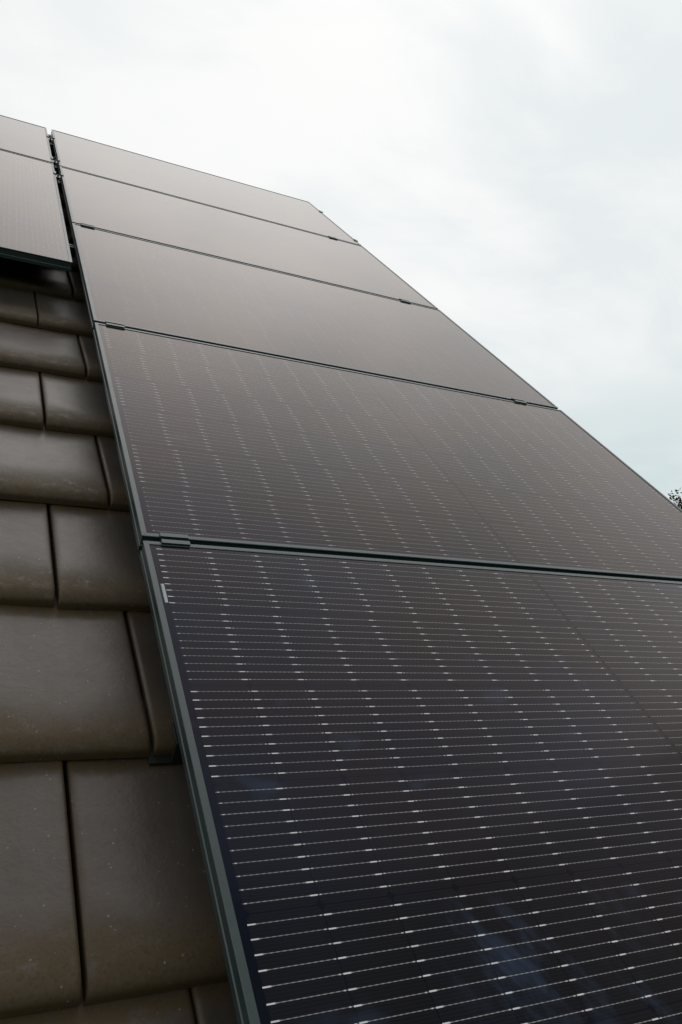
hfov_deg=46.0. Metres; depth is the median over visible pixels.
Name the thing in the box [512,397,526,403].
panel clamp
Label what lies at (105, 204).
solar panel
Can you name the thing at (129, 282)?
solar panel
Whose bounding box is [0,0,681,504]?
sky
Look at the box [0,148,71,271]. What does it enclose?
solar panel
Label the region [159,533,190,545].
panel clamp
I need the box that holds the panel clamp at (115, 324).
[105,320,124,327]
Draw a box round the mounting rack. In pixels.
[49,143,182,764]
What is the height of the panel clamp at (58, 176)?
0.050 m
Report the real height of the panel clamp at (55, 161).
0.050 m
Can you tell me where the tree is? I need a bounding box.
[668,487,681,509]
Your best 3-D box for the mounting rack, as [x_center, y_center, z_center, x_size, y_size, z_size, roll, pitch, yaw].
[-0.941,-0.703,2.704,3.676,0.118,5.465,6,30,-25]
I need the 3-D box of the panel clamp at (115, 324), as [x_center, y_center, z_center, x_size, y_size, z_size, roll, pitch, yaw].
[-0.683,-0.543,2.417,0.054,0.050,0.033,6,30,-25]
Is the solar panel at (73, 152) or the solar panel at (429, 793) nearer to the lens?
the solar panel at (429, 793)
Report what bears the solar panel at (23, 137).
attached to the mounting rack
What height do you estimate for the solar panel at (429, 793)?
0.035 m
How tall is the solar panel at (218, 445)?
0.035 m
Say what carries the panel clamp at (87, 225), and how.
attached to the mounting rack
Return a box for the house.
[0,134,237,1023]
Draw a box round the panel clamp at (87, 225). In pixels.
[81,222,94,227]
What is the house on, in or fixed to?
on the ground
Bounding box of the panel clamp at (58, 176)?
[53,171,63,181]
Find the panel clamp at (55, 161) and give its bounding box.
[51,157,59,166]
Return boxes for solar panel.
[0,115,52,162]
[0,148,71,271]
[51,129,361,245]
[59,166,437,308]
[71,223,557,408]
[93,322,681,581]
[139,541,681,1023]
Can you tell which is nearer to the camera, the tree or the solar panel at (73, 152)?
the solar panel at (73, 152)

